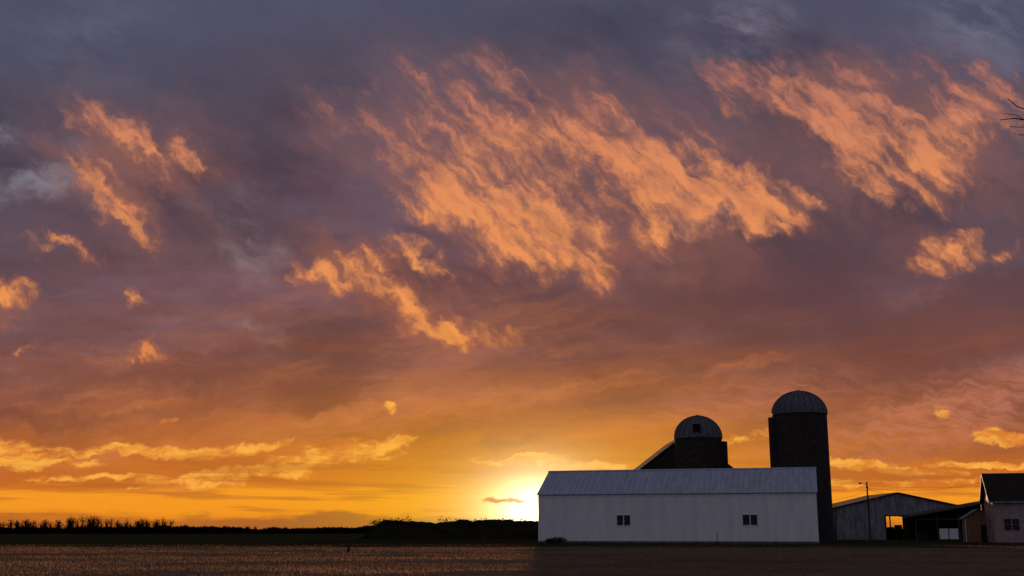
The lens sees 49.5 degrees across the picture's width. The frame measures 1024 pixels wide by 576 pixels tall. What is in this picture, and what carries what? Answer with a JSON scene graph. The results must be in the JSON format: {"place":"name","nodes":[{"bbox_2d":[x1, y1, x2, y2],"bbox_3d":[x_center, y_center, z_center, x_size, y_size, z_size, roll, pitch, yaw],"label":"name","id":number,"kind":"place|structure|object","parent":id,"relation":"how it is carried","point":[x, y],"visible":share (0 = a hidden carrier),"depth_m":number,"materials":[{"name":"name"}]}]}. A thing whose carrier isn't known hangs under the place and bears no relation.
{"place":"outdoors","nodes":[
{"label":"outdoors","id":0,"kind":"place"},
{"bbox_2d":[0,533,1023,575],"bbox_3d":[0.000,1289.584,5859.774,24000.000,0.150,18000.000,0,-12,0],"label":"ground","id":1,"kind":"structure","parent":0,"point":[336,541],"depth_m":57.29,"materials":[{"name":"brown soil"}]},
{"bbox_2d":[0,515,176,533],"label":"distant trees","id":2,"kind":"object","parent":1,"relation":"on","point":[92,526],"visible":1,"depth_m":866.59,"materials":[{"name":"black plant"}]},
{"bbox_2d":[161,524,370,533],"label":"distant trees","id":3,"kind":"object","parent":1,"relation":"on","point":[224,530],"visible":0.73,"depth_m":942.64,"materials":[{"name":"black plant"}]},
{"bbox_2d":[359,519,537,538],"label":"earth mound","id":4,"kind":"object","parent":1,"relation":"on","point":[489,529],"visible":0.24,"depth_m":188.71,"materials":[{"name":"black plant"}]},
{"bbox_2d":[368,516,413,529],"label":"shrub","id":5,"kind":"object","parent":4,"relation":"on","point":[376,523],"visible":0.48,"depth_m":192.03,"materials":[{"name":"green plant"}]},
{"bbox_2d":[436,516,532,521],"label":"shrub","id":6,"kind":"object","parent":4,"relation":"on","point":[484,518],"visible":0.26,"depth_m":196.59,"materials":[{"name":"green plant"}]},
{"bbox_2d":[5,524,902,532],"bbox_3d":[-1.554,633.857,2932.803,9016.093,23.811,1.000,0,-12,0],"label":"distant forest","id":7,"kind":"object","parent":1,"relation":"on","point":[362,528],"visible":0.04,"depth_m":2932.01,"materials":[{"name":"black plant"}]},
{"bbox_2d":[544,536,563,542],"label":"shrub","id":8,"kind":"object","parent":1,"relation":"on","point":[559,540],"visible":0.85,"depth_m":123.48,"materials":[{"name":"green plant"}]},
{"bbox_2d":[546,537,566,542],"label":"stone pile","id":9,"kind":"object","parent":1,"relation":"on","point":[564,539],"visible":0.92,"depth_m":123.99,"materials":[{"name":"grey stone"}]},
{"bbox_2d":[537,467,818,543],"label":"white barn","id":10,"kind":"structure","parent":1,"relation":"on","point":[755,505],"depth_m":124.22,"materials":[{"name":"paint"}]},
{"bbox_2d":[616,515,630,525],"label":"window frame","id":11,"kind":"structure","parent":10,"relation":"in","point":[616,515],"depth_m":124.61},
{"bbox_2d":[617,515,629,524],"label":"window pane","id":12,"kind":"structure","parent":10,"relation":"in","point":[619,517],"depth_m":124.82,"materials":[{"name":"black glass"}]},
{"bbox_2d":[742,514,757,525],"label":"window frame","id":13,"kind":"structure","parent":10,"relation":"in","point":[742,514],"depth_m":121.10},
{"bbox_2d":[743,515,756,524],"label":"window pane","id":14,"kind":"structure","parent":10,"relation":"in","point":[746,520],"depth_m":121.24,"materials":[{"name":"black glass"}]},
{"bbox_2d":[674,415,727,468],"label":"short silo","id":15,"kind":"object","parent":1,"relation":"on","point":[700,443],"visible":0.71,"depth_m":146.49,"materials":[{"name":"metal"}]},
{"bbox_2d":[768,390,834,541],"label":"tall silo","id":16,"kind":"object","parent":1,"relation":"on","point":[798,428],"visible":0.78,"depth_m":136.48,"materials":[{"name":"metal"}]},
{"bbox_2d":[833,503,837,539],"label":"shrub","id":17,"kind":"object","parent":1,"relation":"on","point":[835,536],"visible":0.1,"depth_m":166.59,"materials":[{"name":"green plant"}]},
{"bbox_2d":[859,482,871,540],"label":"utility pole","id":18,"kind":"object","parent":1,"relation":"on","point":[867,487],"visible":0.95,"depth_m":156.75,"materials":[{"name":"wood"}]},
{"bbox_2d":[832,483,976,504],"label":"power lines","id":19,"kind":"object","parent":18,"relation":"attached to","point":[912,490],"visible":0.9,"depth_m":154.38,"materials":[{"name":"metal"}]},
{"bbox_2d":[832,492,956,539],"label":"farm shed","id":20,"kind":"structure","parent":1,"relation":"on","point":[852,520],"depth_m":181.34,"materials":[{"name":"grey"}]},
{"bbox_2d":[898,501,984,540],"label":"open lean to shed","id":21,"kind":"object","parent":1,"relation":"on","point":[942,523],"visible":0.6,"depth_m":168.12,"materials":[{"name":"metal"}]},
{"bbox_2d":[958,509,987,541],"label":"tool shed","id":22,"kind":"structure","parent":1,"relation":"on","point":[974,529],"depth_m":137.53,"materials":[{"name":"beige wood"}]},
{"bbox_2d":[981,525,987,541],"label":"door","id":23,"kind":"structure","parent":22,"relation":"in","point":[983,527],"depth_m":137.12,"materials":[{"name":"wood"}]},
{"bbox_2d":[979,473,1023,542],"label":"farmhouse","id":24,"kind":"object","parent":1,"relation":"on","point":[1001,499],"visible":0.95,"depth_m":130.44,"materials":[{"name":"beige"}]},
{"bbox_2d":[1003,518,1011,530],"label":"window frame","id":25,"kind":"structure","parent":24,"relation":"in","point":[1004,518],"depth_m":129.60,"materials":[{"name":"beige"}]},
{"bbox_2d":[1004,519,1011,529],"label":"window pane","id":26,"kind":"structure","parent":24,"relation":"in","point":[1006,521],"depth_m":129.73,"materials":[{"name":"black glass"}]},
{"bbox_2d":[1011,518,1019,530],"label":"window frame","id":27,"kind":"structure","parent":24,"relation":"in","point":[1011,518],"depth_m":129.35,"materials":[{"name":"beige"}]},
{"bbox_2d":[1012,519,1019,529],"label":"window pane","id":28,"kind":"structure","parent":24,"relation":"in","point":[1014,521],"depth_m":129.51,"materials":[{"name":"black glass"}]},
{"bbox_2d":[1001,99,1023,134],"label":"bare tree","id":29,"kind":"object","parent":1,"relation":"on","point":[1014,114],"visible":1,"depth_m":12.69,"materials":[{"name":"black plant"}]},
{"bbox_2d":[0,0,1023,528],"label":"sky","id":30,"kind":"structure","parent":0,"point":[291,264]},
{"bbox_2d":[634,440,732,469],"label":"old gabled barn","id":31,"kind":"structure","parent":0,"point":[663,457],"depth_m":156.39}
]}

